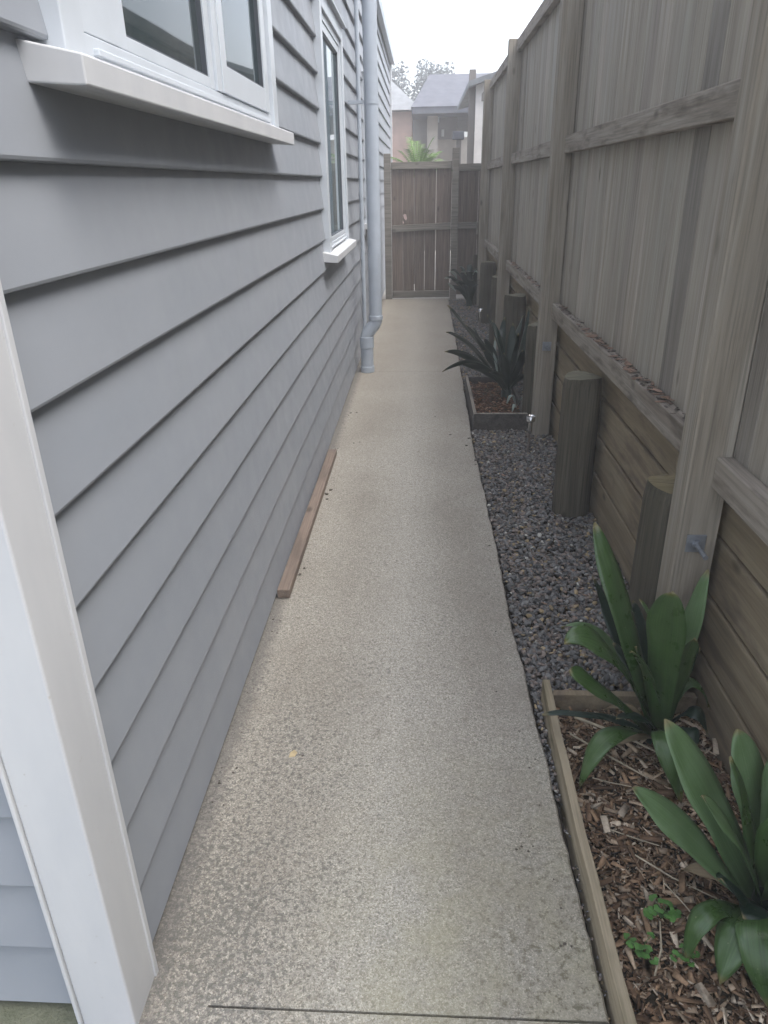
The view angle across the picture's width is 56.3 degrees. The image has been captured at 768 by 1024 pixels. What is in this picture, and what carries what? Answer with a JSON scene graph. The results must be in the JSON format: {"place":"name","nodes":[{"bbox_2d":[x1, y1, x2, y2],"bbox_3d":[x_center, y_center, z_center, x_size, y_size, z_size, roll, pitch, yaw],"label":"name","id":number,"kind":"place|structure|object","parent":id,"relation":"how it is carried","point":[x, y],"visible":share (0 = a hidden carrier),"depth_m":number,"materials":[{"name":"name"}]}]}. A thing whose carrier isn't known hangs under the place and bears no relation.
{"place":"outdoors","nodes":[
{"label":"outdoors","id":0,"kind":"place"},
{"bbox_2d":[0,1000,77,1023],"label":"side lawn","id":1,"kind":"structure","parent":0,"point":[18,1012],"depth_m":1.54,"materials":[{"name":"green plant"}]},
{"bbox_2d":[139,299,609,1023],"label":"path","id":2,"kind":"structure","parent":0,"point":[361,861],"depth_m":2.08,"materials":[{"name":"concrete"}]},
{"bbox_2d":[289,750,296,756],"bbox_3d":[-0.280,0.746,2.218,0.024,0.004,0.032,0,25,3],"label":"fallen leaf","id":3,"kind":"object","parent":2,"relation":"on","point":[293,753],"visible":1,"depth_m":2.21,"materials":[{"name":"yellow plant"}]},
{"bbox_2d":[277,449,336,597],"bbox_3d":[-0.379,-0.021,3.843,0.053,0.040,1.765,0,25,3],"label":"timber offcut","id":4,"kind":"object","parent":2,"relation":"on","point":[287,581],"visible":1,"depth_m":3.55,"materials":[{"name":"brown wood"}]},
{"bbox_2d":[199,412,572,947],"bbox_3d":[0.098,-0.124,4.098,0.973,0.006,5.360,0,25,3],"label":"debris","id":5,"kind":"object","parent":2,"relation":"on","point":[560,945],"visible":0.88,"depth_m":2.29,"materials":[{"name":"brown plant"}]},
{"bbox_2d":[392,60,411,99],"bbox_3d":[0.079,-17.525,33.914,3.067,6.796,2.469,0,25,3],"label":"tree","id":6,"kind":"object","parent":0,"point":[400,78],"visible":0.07,"depth_m":32.61,"materials":[{"name":"grey plant"}]},
{"bbox_2d":[392,82,413,222],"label":"brick house","id":7,"kind":"structure","parent":0,"point":[402,119],"depth_m":21.19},
{"bbox_2d":[382,250,464,300],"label":"driveway","id":8,"kind":"structure","parent":0,"point":[459,296],"depth_m":11.03,"materials":[{"name":"grey concrete"}]},
{"bbox_2d":[391,136,442,172],"bbox_3d":[0.551,-5.005,11.993,1.144,2.289,1.204,-18,29,-32],"label":"palm","id":9,"kind":"object","parent":8,"relation":"on","point":[422,157],"visible":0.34,"depth_m":11.68,"materials":[{"name":"green plant"}]},
{"bbox_2d":[457,69,496,259],"bbox_3d":[2.349,-6.772,14.225,1.660,3.580,4.300,0,25,3],"label":"carport","id":10,"kind":"object","parent":8,"relation":"on","point":[470,99],"visible":0.31,"depth_m":12.23,"materials":[{"name":"white paint"}]},
{"bbox_2d":[407,58,454,101],"bbox_3d":[2.182,-16.525,32.040,2.369,6.484,2.170,0,25,3],"label":"tree","id":11,"kind":"object","parent":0,"point":[431,70],"visible":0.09,"depth_m":30.79,"materials":[{"name":"grey plant"}]},
{"bbox_2d":[411,73,489,247],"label":"tan house","id":12,"kind":"structure","parent":0,"point":[438,115],"depth_m":18.13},
{"bbox_2d":[413,117,456,244],"bbox_3d":[1.302,-8.833,19.195,0.412,3.220,1.371,-22,32,-39],"label":"garage door","id":13,"kind":"structure","parent":12,"relation":"in","point":[449,124],"depth_m":18.82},
{"bbox_2d":[452,131,463,163],"bbox_3d":[1.302,-5.476,12.867,0.195,2.390,0.150,0,25,3],"label":"post box","id":14,"kind":"object","parent":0,"point":[458,136],"visible":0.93,"depth_m":12.35,"materials":[{"name":"grey metal"}]},
{"bbox_2d":[382,0,543,98],"label":"sky","id":15,"kind":"structure","parent":0,"point":[470,34],"materials":[{"name":"white"}]},
{"bbox_2d":[424,245,633,1019],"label":"ground","id":16,"kind":"structure","parent":0,"point":[540,732],"depth_m":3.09,"materials":[{"name":"grey gravel"}]},
{"bbox_2d":[0,0,394,1023],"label":"weatherboard house","id":17,"kind":"structure","parent":16,"relation":"on","point":[192,254],"depth_m":1.61,"materials":[{"name":"paint"}]},
{"bbox_2d":[15,0,293,144],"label":"window","id":18,"kind":"structure","parent":17,"relation":"in","point":[210,64],"depth_m":1.69,"materials":[{"name":"white paint"}]},
{"bbox_2d":[311,0,355,262],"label":"window","id":19,"kind":"structure","parent":17,"relation":"in","point":[329,24],"depth_m":4.80,"materials":[{"name":"white paint"}]},
{"bbox_2d":[360,70,366,228],"bbox_3d":[-0.148,-3.985,8.017,0.112,1.473,1.410,0,25,3],"label":"window","id":20,"kind":"structure","parent":17,"relation":"in","point":[362,81],"depth_m":7.43,"materials":[{"name":"white paint"}]},
{"bbox_2d":[384,154,391,298],"bbox_3d":[0.061,-4.109,10.505,0.098,2.036,0.101,0,25,3],"label":"gate post","id":21,"kind":"object","parent":16,"relation":"on","point":[387,217],"visible":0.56,"depth_m":10.43,"materials":[{"name":"brown wood"}]},
{"bbox_2d":[391,161,451,297],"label":"garden gate","id":22,"kind":"structure","parent":21,"relation":"attached to","point":[420,197],"depth_m":10.47,"materials":[{"name":"brown wood"}]},
{"bbox_2d":[450,148,459,299],"bbox_3d":[1.024,-4.128,10.443,0.096,2.091,0.101,0,25,3],"label":"gate post","id":23,"kind":"object","parent":16,"relation":"on","point":[454,204],"visible":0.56,"depth_m":10.33,"materials":[{"name":"brown wood"}]},
{"bbox_2d":[445,264,478,306],"bbox_3d":[1.110,-3.161,10.111,0.535,0.585,0.427,0,25,3],"label":"bromeliad","id":24,"kind":"object","parent":16,"relation":"on","point":[466,286],"visible":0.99,"depth_m":10.07,"materials":[{"name":"green plant"}]},
{"bbox_2d":[478,309,482,328],"bbox_3d":[1.144,-2.267,8.537,0.060,0.291,0.060,0,25,3],"label":"garden light","id":25,"kind":"object","parent":16,"relation":"on","point":[480,311],"visible":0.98,"depth_m":8.49,"materials":[{"name":"metal"}]},
{"bbox_2d":[465,376,527,435],"bbox_3d":[0.851,-0.845,5.592,0.382,0.170,1.102,0,25,3],"label":"planter box","id":26,"kind":"object","parent":16,"relation":"on","point":[488,422],"visible":0.51,"depth_m":5.11,"materials":[{"name":"wood"}]},
{"bbox_2d":[442,305,529,397],"bbox_3d":[0.798,-1.231,5.639,0.692,0.723,0.663,0,25,3],"label":"bromeliad","id":27,"kind":"object","parent":26,"relation":"in","point":[505,373],"visible":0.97,"depth_m":5.57,"materials":[{"name":"green plant"}]},
{"bbox_2d":[469,381,519,412],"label":"planter mulch","id":28,"kind":"object","parent":26,"relation":"on","point":[481,385],"visible":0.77,"depth_m":5.57,"materials":[{"name":"brown wood"}]},
{"bbox_2d":[506,395,521,411],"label":"withered leaves","id":29,"kind":"object","parent":28,"relation":"on","point":[514,400],"visible":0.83,"depth_m":5.29,"materials":[{"name":"grey plant"}]},
{"bbox_2d":[459,325,590,645],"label":"fallen leaves","id":30,"kind":"object","parent":16,"relation":"on","point":[549,547],"visible":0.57,"depth_m":3.17,"materials":[{"name":"brown plant"}]},
{"bbox_2d":[526,415,535,452],"bbox_3d":[0.944,-0.483,4.652,0.060,0.291,0.060,0,25,3],"label":"garden light","id":31,"kind":"object","parent":16,"relation":"on","point":[530,419],"visible":0.98,"depth_m":4.61,"materials":[{"name":"metal"}]},
{"bbox_2d":[540,679,696,1023],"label":"bed edging","id":32,"kind":"object","parent":16,"relation":"on","point":[618,1006],"visible":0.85,"depth_m":1.85,"materials":[{"name":"brown wood"}]},
{"bbox_2d":[472,250,767,789],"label":"retaining wall","id":33,"kind":"structure","parent":16,"relation":"on","point":[617,455],"depth_m":2.84,"materials":[{"name":"brown wood"}]},
{"bbox_2d":[476,0,767,692],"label":"paling fence","id":34,"kind":"object","parent":16,"relation":"on","point":[623,211],"visible":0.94,"depth_m":2.68,"materials":[{"name":"wood"}]},
{"bbox_2d":[456,163,480,293],"bbox_3d":[1.262,-4.093,10.462,0.378,1.782,0.078,0,25,3],"label":"fence panel","id":35,"kind":"object","parent":34,"relation":"attached to","point":[468,210],"visible":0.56,"depth_m":10.39,"materials":[{"name":"brown wood"}]},
{"bbox_2d":[511,262,674,403],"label":"leaf litter","id":36,"kind":"object","parent":34,"relation":"on","point":[629,369],"visible":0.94,"depth_m":2.98,"materials":[{"name":"brown plant"}]},
{"bbox_2d":[556,706,767,1023],"bbox_3d":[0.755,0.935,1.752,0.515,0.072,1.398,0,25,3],"label":"bark mulch","id":37,"kind":"object","parent":16,"relation":"on","point":[594,810],"visible":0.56,"depth_m":1.79,"materials":[{"name":"brown wood"}]},
{"bbox_2d":[542,522,709,804],"bbox_3d":[0.725,0.445,2.102,0.468,0.715,0.534,13,28,28],"label":"bromeliad","id":38,"kind":"object","parent":37,"relation":"on","point":[652,658],"visible":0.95,"depth_m":2.08,"materials":[{"name":"green plant"}]},
{"bbox_2d":[623,932,658,964],"bbox_3d":[0.578,0.984,1.613,0.072,0.045,0.074,0,25,3],"label":"weed","id":39,"kind":"object","parent":37,"relation":"on","point":[639,949],"visible":1,"depth_m":1.60,"materials":[{"name":"green plant"}]},
{"bbox_2d":[570,717,717,975],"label":"twigs","id":40,"kind":"object","parent":37,"relation":"on","point":[611,757],"visible":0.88,"depth_m":1.91,"materials":[{"name":"brown wood"}]},
{"bbox_2d":[643,894,681,922],"bbox_3d":[0.654,0.942,1.690,0.085,0.050,0.069,7,26,17],"label":"weed","id":41,"kind":"object","parent":37,"relation":"on","point":[671,914],"visible":1,"depth_m":1.68,"materials":[{"name":"green plant"}]},
{"bbox_2d":[670,943,699,966],"bbox_3d":[0.667,0.991,1.601,0.065,0.040,0.059,0,25,3],"label":"weed","id":42,"kind":"object","parent":37,"relation":"on","point":[682,956],"visible":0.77,"depth_m":1.58,"materials":[{"name":"green plant"}]},
{"bbox_2d":[631,719,767,1007],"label":"bromeliad","id":43,"kind":"object","parent":37,"relation":"on","point":[741,933],"visible":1,"depth_m":1.65,"materials":[{"name":"green plant"}]}
]}

